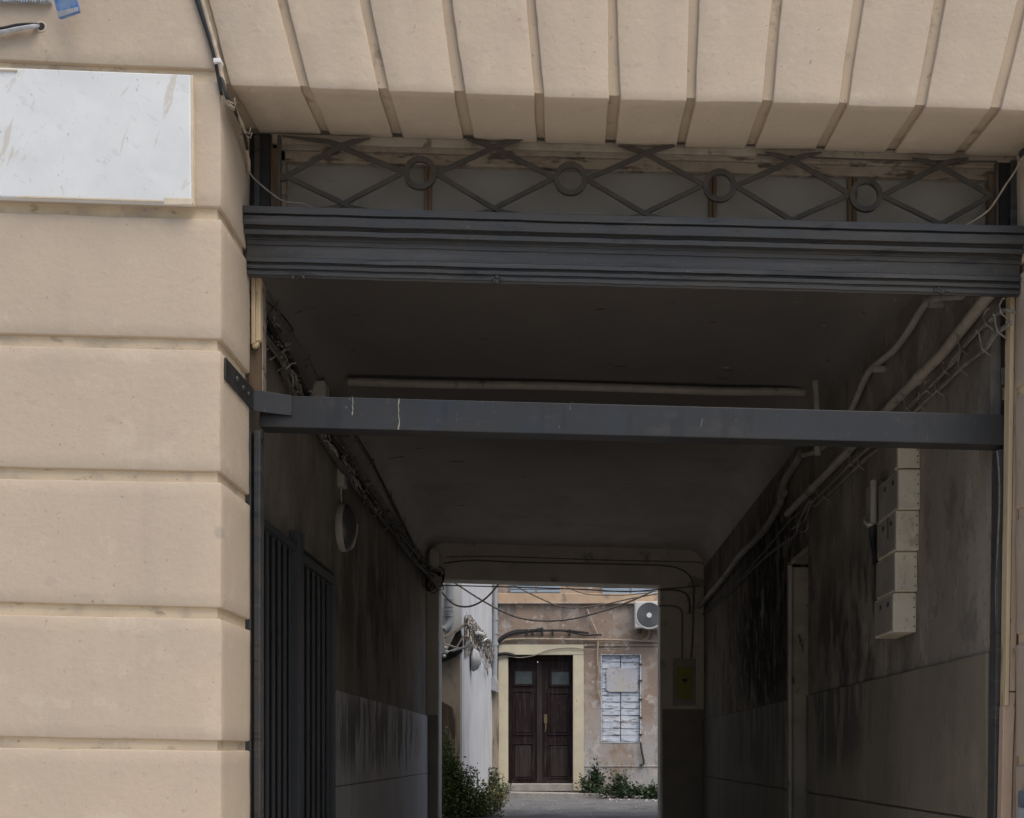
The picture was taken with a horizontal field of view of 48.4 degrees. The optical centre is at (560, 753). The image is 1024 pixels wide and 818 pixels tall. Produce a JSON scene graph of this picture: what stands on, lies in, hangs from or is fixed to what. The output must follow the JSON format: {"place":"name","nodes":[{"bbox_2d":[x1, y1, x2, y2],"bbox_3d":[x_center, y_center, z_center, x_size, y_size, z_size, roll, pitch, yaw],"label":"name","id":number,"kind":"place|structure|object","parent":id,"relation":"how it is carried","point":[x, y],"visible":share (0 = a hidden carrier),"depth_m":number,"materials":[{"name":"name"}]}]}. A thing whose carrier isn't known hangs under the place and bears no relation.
{"place":"outdoors","nodes":[
{"label":"outdoors","id":0,"kind":"place"},
{"bbox_2d":[442,584,498,607],"bbox_3d":[-1.264,-2.257,16.100,0.857,0.380,0.023,0,0,0],"label":"overhead wire","id":1,"kind":"object","parent":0,"point":[479,602],"visible":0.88,"depth_m":16.09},
{"bbox_2d":[443,797,657,817],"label":"courtyard ground","id":2,"kind":"structure","parent":0,"point":[569,807],"depth_m":18.34,"materials":[{"name":"concrete"}]},
{"bbox_2d":[442,653,460,813],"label":"beige wall","id":3,"kind":"structure","parent":2,"relation":"on","point":[451,694],"depth_m":16.97,"materials":[{"name":"beige paint"}]},
{"bbox_2d":[442,624,469,661],"bbox_3d":[-1.577,-1.637,16.905,0.470,0.584,0.230,0,0,0],"label":"frame","id":4,"kind":"object","parent":3,"relation":"attached to","point":[455,648],"visible":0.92,"depth_m":16.86,"materials":[{"name":"grey metal"}]},
{"bbox_2d":[442,583,492,805],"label":"white wall","id":5,"kind":"structure","parent":2,"relation":"on","point":[476,719],"depth_m":19.14,"materials":[{"name":"white paint"}]},
{"bbox_2d":[443,583,452,632],"bbox_3d":[-1.676,-2.435,16.891,0.185,1.302,0.143,0,0,-26],"label":"downpipe","id":6,"kind":"object","parent":5,"relation":"attached to","point":[448,614],"visible":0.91,"depth_m":16.85,"materials":[{"name":"grey metal"}]},
{"bbox_2d":[471,649,480,671],"bbox_3d":[-1.351,-1.508,18.278,0.150,0.380,0.380,0,0,0],"label":"wall lamp","id":7,"kind":"object","parent":5,"relation":"attached to","point":[475,659],"visible":1,"depth_m":18.15,"materials":[{"name":"white glass"}]},
{"bbox_2d":[464,613,494,675],"bbox_3d":[-1.353,-1.832,19.860,0.118,0.763,5.777,0,0,1],"label":"awning","id":8,"kind":"object","parent":5,"relation":"attached to","point":[474,633],"visible":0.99,"depth_m":18.78,"materials":[{"name":"paint"}]},
{"bbox_2d":[491,676,497,692],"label":"gutter box","id":9,"kind":"object","parent":5,"relation":"attached to","point":[494,684],"visible":0.86,"depth_m":22.30,"materials":[{"name":"grey metal"}]},
{"bbox_2d":[492,584,498,678],"bbox_3d":[-1.290,-2.734,22.549,0.128,2.764,0.122,0,0,0],"label":"downpipe","id":10,"kind":"object","parent":5,"relation":"attached to","point":[495,620],"visible":0.78,"depth_m":22.51,"materials":[{"name":"grey metal"}]},
{"bbox_2d":[442,726,508,817],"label":"leafy shrub","id":11,"kind":"object","parent":2,"relation":"on","point":[464,796],"visible":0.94,"depth_m":16.12,"materials":[{"name":"green plant"}]},
{"bbox_2d":[479,777,513,809],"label":"dry weeds","id":12,"kind":"object","parent":2,"relation":"on","point":[500,798],"visible":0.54,"depth_m":18.51,"materials":[{"name":"green plant"}]},
{"bbox_2d":[488,760,514,794],"bbox_3d":[-1.224,0.499,21.746,0.688,0.751,0.593,0,0,24],"label":"shrub","id":13,"kind":"object","parent":2,"relation":"on","point":[497,780],"visible":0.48,"depth_m":21.70,"materials":[{"name":"green plant"}]},
{"bbox_2d":[505,791,599,798],"bbox_3d":[-0.238,0.869,22.249,2.022,0.262,0.338,0,0,0],"label":"doorstep","id":14,"kind":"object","parent":2,"relation":"on","point":[544,795],"depth_m":22.08,"materials":[{"name":"grey stone"}]},
{"bbox_2d":[426,543,703,817],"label":"passage end wall","id":15,"kind":"structure","parent":2,"relation":"on","point":[680,761],"depth_m":15.30,"materials":[{"name":"paint"}]},
{"bbox_2d":[429,549,439,567],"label":"wall box","id":16,"kind":"object","parent":15,"relation":"attached to","point":[434,558],"visible":0.87,"depth_m":15.10,"materials":[{"name":"grey plastic"}]},
{"bbox_2d":[444,560,694,602],"bbox_3d":[0.119,-2.315,15.270,3.371,0.583,0.019,0,0,0],"label":"lintel cable","id":17,"kind":"object","parent":15,"relation":"attached to","point":[579,563],"visible":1,"depth_m":15.26,"materials":[{"name":"black rubber"}]},
{"bbox_2d":[443,585,699,591],"bbox_3d":[0.149,-2.220,15.280,3.446,0.099,0.016,0,0,0],"label":"lintel wire","id":18,"kind":"object","parent":15,"relation":"attached to","point":[569,588],"visible":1,"depth_m":15.27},
{"bbox_2d":[447,556,703,564],"bbox_3d":[0.210,-2.493,15.275,3.475,0.328,0.014,0,0,0],"label":"lintel cable","id":19,"kind":"object","parent":15,"relation":"attached to","point":[576,559],"visible":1,"depth_m":15.27,"materials":[{"name":"black rubber"}]},
{"bbox_2d":[659,605,682,657],"bbox_3d":[1.486,-1.642,15.270,0.330,0.719,0.027,0,0,0],"label":"pier conduit","id":20,"kind":"object","parent":15,"relation":"attached to","point":[678,607],"visible":1,"depth_m":15.26,"materials":[{"name":"black plastic"}]},
{"bbox_2d":[660,589,690,612],"bbox_3d":[1.544,-2.051,15.270,0.416,0.332,0.029,0,0,0],"label":"pier conduit","id":21,"kind":"object","parent":15,"relation":"attached to","point":[685,593],"visible":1,"depth_m":15.26,"materials":[{"name":"black plastic"}]},
{"bbox_2d":[673,659,695,704],"bbox_3d":[1.664,-0.962,15.267,0.305,0.626,0.066,0,0,0],"label":"fuse box","id":22,"kind":"object","parent":15,"relation":"attached to","point":[684,681],"visible":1,"depth_m":15.27,"materials":[{"name":"yellow paint"}]},
{"bbox_2d":[677,667,691,698],"bbox_3d":[1.663,-0.949,15.253,0.210,0.419,0.026,0,0,0],"label":"door","id":23,"kind":"structure","parent":22,"relation":"in","point":[684,691],"depth_m":15.24,"materials":[{"name":"yellow paint"}]},
{"bbox_2d":[690,586,693,657],"bbox_3d":[1.772,-1.763,15.270,0.054,0.963,0.023,0,0,0],"label":"pier conduit","id":24,"kind":"object","parent":15,"relation":"attached to","point":[692,626],"visible":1,"depth_m":15.26,"materials":[{"name":"black plastic"}]},
{"bbox_2d":[492,585,657,796],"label":"courtyard building","id":25,"kind":"structure","parent":2,"relation":"on","point":[555,719],"depth_m":22.70,"materials":[{"name":"beige paint"}]},
{"bbox_2d":[498,652,514,656],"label":"door wire","id":26,"kind":"object","parent":25,"relation":"attached to","point":[506,653],"depth_m":22.62,"materials":[{"name":"black rubber"}]},
{"bbox_2d":[508,661,536,782],"bbox_3d":[-0.756,-0.635,22.911,0.584,2.462,0.078,0,0,0],"label":"door leaf","id":27,"kind":"structure","parent":25,"relation":"in","point":[522,675],"depth_m":22.89,"materials":[{"name":"brown wood"}]},
{"bbox_2d":[510,585,560,592],"bbox_3d":[-0.496,-3.670,22.685,1.026,0.938,0.070,0,0,0],"label":"window","id":28,"kind":"structure","parent":25,"relation":"in","point":[512,590],"depth_m":22.66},
{"bbox_2d":[508,783,572,790],"bbox_3d":[-0.392,0.667,22.660,1.278,0.146,0.480,0,0,0],"label":"door step","id":29,"kind":"object","parent":25,"relation":"attached to","point":[543,786],"depth_m":22.42,"materials":[{"name":"grey stone"}]},
{"bbox_2d":[498,627,601,643],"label":"black cables","id":30,"kind":"object","parent":25,"relation":"attached to","point":[518,632],"visible":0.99,"depth_m":22.61,"materials":[{"name":"rubber"}]},
{"bbox_2d":[537,661,572,782],"bbox_3d":[-0.114,-0.635,22.882,0.721,2.462,0.135,0,0,0],"label":"door leaf","id":31,"kind":"structure","parent":25,"relation":"in","point":[554,678],"depth_m":22.89,"materials":[{"name":"brown wood"}]},
{"bbox_2d":[497,647,633,658],"bbox_3d":[0.097,-1.999,22.640,2.758,0.234,0.019,0,0,0],"label":"door wire","id":32,"kind":"object","parent":25,"relation":"attached to","point":[565,648],"depth_m":22.63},
{"bbox_2d":[500,638,657,643],"bbox_3d":[0.577,-2.227,22.640,3.715,0.162,0.043,0,0,0],"label":"wall conduit","id":33,"kind":"object","parent":25,"relation":"attached to","point":[586,639],"depth_m":22.62,"materials":[{"name":"beige plastic"}]},
{"bbox_2d":[586,609,600,700],"bbox_3d":[0.669,-1.965,22.640,0.301,1.832,0.031,0,0,0],"label":"white wire","id":34,"kind":"object","parent":25,"relation":"attached to","point":[597,654],"visible":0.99,"depth_m":22.63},
{"bbox_2d":[601,654,641,742],"bbox_3d":[1.219,-1.101,22.770,0.827,1.770,0.180,0,0,0],"label":"window","id":35,"kind":"structure","parent":25,"relation":"in","point":[621,717],"depth_m":22.76,"materials":[{"name":"wood"}]},
{"bbox_2d":[606,668,637,691],"bbox_3d":[1.233,-1.477,22.730,0.625,0.477,0.020,0,0,0],"label":"faded plate","id":36,"kind":"object","parent":35,"relation":"attached to","point":[621,679],"visible":1,"depth_m":22.72,"materials":[{"name":"grey metal"}]},
{"bbox_2d":[601,587,657,593],"bbox_3d":[1.383,-3.651,22.685,1.134,0.977,0.070,0,0,0],"label":"window","id":37,"kind":"structure","parent":25,"relation":"in","point":[602,588],"depth_m":22.65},
{"bbox_2d":[639,742,644,765],"bbox_3d":[1.626,0.009,22.640,0.112,0.477,0.043,0,0,0],"label":"drain pipe","id":38,"kind":"object","parent":25,"relation":"attached to","point":[643,759],"visible":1,"depth_m":22.62,"materials":[{"name":"metal"}]},
{"bbox_2d":[634,601,657,632],"bbox_3d":[1.776,-2.695,22.500,0.626,0.597,0.360,0,0,0],"label":"air conditioner","id":39,"kind":"object","parent":25,"relation":"attached to","point":[645,615],"visible":0.82,"depth_m":22.34,"materials":[{"name":"grey metal"}]},
{"bbox_2d":[573,758,610,794],"bbox_3d":[0.616,0.522,22.262,0.764,0.973,0.536,0,0,0],"label":"weed clump","id":40,"kind":"object","parent":2,"relation":"on","point":[589,783],"visible":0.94,"depth_m":22.22,"materials":[{"name":"green plant"}]},
{"bbox_2d":[588,764,648,798],"bbox_3d":[1.135,0.593,22.100,1.201,0.782,0.768,0,0,0],"label":"weed clump","id":41,"kind":"object","parent":2,"relation":"on","point":[619,790],"visible":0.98,"depth_m":22.01,"materials":[{"name":"green plant"}]},
{"bbox_2d":[609,796,655,801],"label":"litter","id":42,"kind":"object","parent":2,"relation":"on","point":[628,799],"visible":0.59,"depth_m":21.22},
{"bbox_2d":[625,779,657,798],"bbox_3d":[1.681,0.714,21.979,0.876,0.464,0.589,0,0,14],"label":"weed clump","id":43,"kind":"object","parent":2,"relation":"on","point":[650,792],"visible":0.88,"depth_m":21.89,"materials":[{"name":"green plant"}]},
{"bbox_2d":[454,583,653,621],"bbox_3d":[-0.210,-2.309,16.700,3.186,0.747,0.023,0,0,0],"label":"overhead wire","id":44,"kind":"object","parent":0,"point":[472,594],"visible":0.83,"depth_m":16.69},
{"bbox_2d":[514,585,657,607],"bbox_3d":[0.297,-2.435,17.100,2.401,0.500,0.017,0,0,0],"label":"overhead wire","id":45,"kind":"object","parent":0,"point":[586,606],"visible":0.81,"depth_m":17.09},
{"bbox_2d":[565,586,647,595],"bbox_3d":[0.684,-2.560,17.700,1.377,0.204,0.014,0,0,0],"label":"overhead wire","id":46,"kind":"object","parent":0,"point":[608,595],"visible":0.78,"depth_m":17.70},
{"bbox_2d":[245,129,983,566],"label":"passage ceiling","id":47,"kind":"structure","parent":0,"point":[699,499],"depth_m":7.89,"materials":[{"name":"grey paint"}]},
{"bbox_2d":[348,377,804,395],"bbox_3d":[0.120,-2.735,8.480,3.402,0.142,0.061,0,0,0],"label":"ceiling pipe","id":48,"kind":"object","parent":47,"relation":"attached to","point":[588,386],"visible":1,"depth_m":8.45,"materials":[{"name":"grey metal"}]},
{"bbox_2d":[812,380,820,455],"bbox_3d":[1.780,-2.331,7.900,0.060,0.515,0.046,0,0,0],"label":"riser pipe","id":49,"kind":"object","parent":47,"relation":"hanging from","point":[817,405],"visible":0.58,"depth_m":7.88,"materials":[{"name":"grey metal"}]},
{"bbox_2d":[703,205,1018,817],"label":"passage wall","id":50,"kind":"structure","parent":0,"point":[821,700],"depth_m":7.29,"materials":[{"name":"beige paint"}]},
{"bbox_2d":[702,504,812,614],"bbox_3d":[1.914,-1.860,11.941,0.024,0.173,6.637,0,0,0],"label":"hanging wire","id":51,"kind":"object","parent":50,"relation":"attached to","point":[742,578],"visible":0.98,"depth_m":10.76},
{"bbox_2d":[791,500,810,531],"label":"hanging wire","id":52,"kind":"object","parent":50,"relation":"hanging from","point":[800,519],"visible":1,"depth_m":8.87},
{"bbox_2d":[697,295,965,608],"bbox_3d":[1.879,-2.152,10.327,0.102,0.421,10.002,0,0,0],"label":"bent pipe","id":53,"kind":"object","parent":50,"relation":"attached to","point":[933,301],"visible":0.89,"depth_m":8.63,"materials":[{"name":"grey metal"}]},
{"bbox_2d":[863,480,884,528],"bbox_3d":[1.869,-1.473,6.747,0.122,0.255,0.252,0,0,0],"label":"cable box","id":54,"kind":"object","parent":50,"relation":"attached to","point":[871,517],"visible":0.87,"depth_m":6.64,"materials":[{"name":"grey plastic"}]},
{"bbox_2d":[869,525,878,585],"bbox_3d":[1.867,-1.184,6.764,0.050,0.371,0.215,0,0,0],"label":"dark cable","id":55,"kind":"object","parent":54,"relation":"hanging from","point":[873,538],"visible":0.81,"depth_m":6.75,"materials":[{"name":"rubber"}]},
{"bbox_2d":[784,297,994,516],"bbox_3d":[1.895,-2.005,7.236,0.074,0.112,4.525,0,0,0],"label":"wall pipe","id":56,"kind":"object","parent":50,"relation":"attached to","point":[919,377],"depth_m":5.98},
{"bbox_2d":[875,593,915,638],"bbox_3d":[1.863,-0.767,6.346,0.135,0.214,0.365,0,0,0],"label":"meter box","id":57,"kind":"object","parent":50,"relation":"attached to","point":[895,615],"visible":1,"depth_m":6.17,"materials":[{"name":"plastic"}]},
{"bbox_2d":[876,552,916,599],"bbox_3d":[1.867,-0.985,6.327,0.126,0.215,0.368,0,0,0],"label":"meter box","id":58,"kind":"object","parent":50,"relation":"attached to","point":[896,572],"visible":0.95,"depth_m":6.15,"materials":[{"name":"plastic"}]},
{"bbox_2d":[877,511,918,560],"bbox_3d":[1.864,-1.202,6.299,0.132,0.214,0.369,0,0,0],"label":"meter box","id":59,"kind":"object","parent":58,"relation":"on","point":[897,531],"visible":0.98,"depth_m":6.12,"materials":[{"name":"plastic"}]},
{"bbox_2d":[879,469,919,522],"bbox_3d":[1.867,-1.419,6.287,0.126,0.215,0.384,0,0,0],"label":"meter box","id":60,"kind":"object","parent":59,"relation":"on","point":[899,489],"visible":0.94,"depth_m":6.10,"materials":[{"name":"plastic"}]},
{"bbox_2d":[894,448,919,470],"bbox_3d":[1.868,-1.613,6.138,0.124,0.160,0.076,0,0,0],"label":"meter box","id":61,"kind":"object","parent":60,"relation":"on","point":[906,458],"visible":0.54,"depth_m":6.10,"materials":[{"name":"plastic"}]},
{"bbox_2d":[809,298,1015,504],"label":"clipped cables","id":62,"kind":"object","parent":50,"relation":"attached to","point":[952,362],"visible":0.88,"depth_m":5.70,"materials":[{"name":"grey plastic"}]},
{"bbox_2d":[814,313,1013,506],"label":"clipped cables","id":63,"kind":"object","parent":50,"relation":"attached to","point":[996,333],"visible":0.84,"depth_m":5.52,"materials":[{"name":"grey plastic"}]},
{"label":"pavement","id":64,"kind":"structure","parent":0,"visible":0},
{"bbox_2d":[245,325,427,817],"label":"passage wall","id":65,"kind":"structure","parent":64,"relation":"on","point":[381,744],"depth_m":10.46,"materials":[{"name":"grey paint"}]},
{"bbox_2d":[264,518,335,817],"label":"folding gate","id":66,"kind":"structure","parent":65,"relation":"attached to","point":[299,691],"depth_m":7.26,"materials":[{"name":"metal"}]},
{"bbox_2d":[312,381,328,396],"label":"junction box","id":67,"kind":"object","parent":65,"relation":"attached to","point":[320,388],"visible":0.54,"depth_m":8.25,"materials":[{"name":"grey plastic"}]},
{"bbox_2d":[249,284,431,583],"bbox_3d":[-1.713,-2.397,10.969,0.178,0.478,9.422,0,0,0],"label":"cable bundle","id":68,"kind":"object","parent":65,"relation":"attached to","point":[285,362],"visible":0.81,"depth_m":8.87,"materials":[{"name":"black rubber"}]},
{"bbox_2d":[332,434,348,436],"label":"wood block","id":69,"kind":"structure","parent":68,"relation":"on","point":[333,435],"depth_m":8.58,"materials":[{"name":"brown wood"}]},
{"bbox_2d":[266,288,416,549],"bbox_3d":[-1.743,-2.633,10.779,0.086,0.527,8.316,0,0,0],"label":"corner cable","id":70,"kind":"object","parent":65,"relation":"attached to","point":[274,306],"visible":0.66,"depth_m":9.74,"materials":[{"name":"black rubber"}]},
{"bbox_2d":[337,468,346,502],"bbox_3d":[-1.768,-2.165,9.225,0.063,0.269,0.130,0,0,0],"label":"switch box","id":71,"kind":"object","parent":65,"relation":"attached to","point":[341,481],"visible":0.85,"depth_m":9.16,"materials":[{"name":"grey plastic"}]},
{"bbox_2d":[335,503,357,551],"bbox_3d":[-1.725,-1.842,9.280,0.150,0.388,0.389,0,0,0],"label":"bulkhead lamp","id":72,"kind":"object","parent":65,"relation":"attached to","point":[346,527],"visible":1,"depth_m":9.14,"materials":[{"name":"white glass"}]},
{"bbox_2d":[422,565,444,593],"bbox_3d":[-1.682,-2.273,14.802,0.353,0.393,0.238,0,0,0],"label":"cable knot","id":73,"kind":"object","parent":65,"relation":"attached to","point":[437,580],"visible":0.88,"depth_m":14.81,"materials":[{"name":"black rubber"}]},
{"bbox_2d":[0,0,1023,817],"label":"street facade","id":74,"kind":"structure","parent":64,"relation":"on","point":[124,542],"depth_m":4.50,"materials":[{"name":"paint"}]},
{"bbox_2d":[0,21,46,34],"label":"entry cable","id":75,"kind":"object","parent":74,"relation":"attached to","point":[40,26],"visible":1,"depth_m":4.47,"materials":[{"name":"white plastic"}]},
{"bbox_2d":[0,0,51,4],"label":"ribbed strip","id":76,"kind":"object","parent":74,"relation":"attached to","point":[38,2],"visible":1,"depth_m":4.49,"materials":[{"name":"grey metal"}]},
{"bbox_2d":[54,0,80,19],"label":"blue sign","id":77,"kind":"object","parent":74,"relation":"attached to","point":[66,8],"visible":1,"depth_m":4.42,"materials":[{"name":"ceramic"}]},
{"bbox_2d":[0,68,194,206],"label":"marble plaque","id":78,"kind":"object","parent":74,"relation":"attached to","point":[95,137],"visible":1,"depth_m":4.46,"materials":[{"name":"white stone"}]},
{"bbox_2d":[195,0,312,206],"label":"drop cable","id":79,"kind":"object","parent":74,"relation":"attached to","point":[207,26],"visible":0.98,"depth_m":4.48,"materials":[{"name":"grey plastic"}]},
{"bbox_2d":[243,205,1023,296],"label":"transom beam","id":80,"kind":"structure","parent":74,"relation":"attached to","point":[498,248],"depth_m":4.85,"materials":[{"name":"metal"}]},
{"bbox_2d":[277,135,998,224],"bbox_3d":[0.333,-2.445,4.895,3.097,0.428,0.028,0,0,0],"label":"iron grille","id":81,"kind":"object","parent":80,"relation":"on","point":[936,165],"visible":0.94,"depth_m":4.89,"materials":[{"name":"grey metal"}]},
{"bbox_2d":[966,155,1023,224],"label":"loose wire","id":82,"kind":"object","parent":81,"relation":"hanging from","point":[998,196],"visible":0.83,"depth_m":4.83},
{"bbox_2d":[1017,791,1023,817],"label":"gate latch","id":83,"kind":"object","parent":74,"relation":"attached to","point":[1020,811],"visible":1,"depth_m":4.80,"materials":[{"name":"grey metal"}]},
{"bbox_2d":[1018,148,1023,158],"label":"cable hole","id":84,"kind":"object","parent":74,"relation":"attached to","point":[1021,153],"visible":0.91,"depth_m":4.76,"materials":[{"name":"black rubber"}]},
{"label":"passage floor","id":85,"kind":"structure","parent":0,"visible":0},
{"bbox_2d":[245,134,1016,817],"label":"steel gateway","id":86,"kind":"object","parent":85,"relation":"on","point":[259,154],"visible":0.67,"depth_m":5.00,"materials":[{"name":"metal"}]},
{"bbox_2d":[224,357,1003,450],"bbox_3d":[0.308,-1.473,4.821,3.300,0.230,0.557,0,0,0],"label":"cross bar","id":87,"kind":"object","parent":86,"relation":"attached to","point":[282,413],"visible":0.99,"depth_m":5.00,"materials":[{"name":"grey metal"}]},
{"bbox_2d":[248,134,1018,817],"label":"timber frame","id":88,"kind":"object","parent":86,"relation":"attached to","point":[694,162],"visible":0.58,"depth_m":4.94,"materials":[{"name":"beige paint"}]},
{"bbox_2d":[995,450,999,610],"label":"thin wire","id":89,"kind":"object","parent":86,"relation":"hanging from","point":[998,520],"visible":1,"depth_m":4.98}
]}

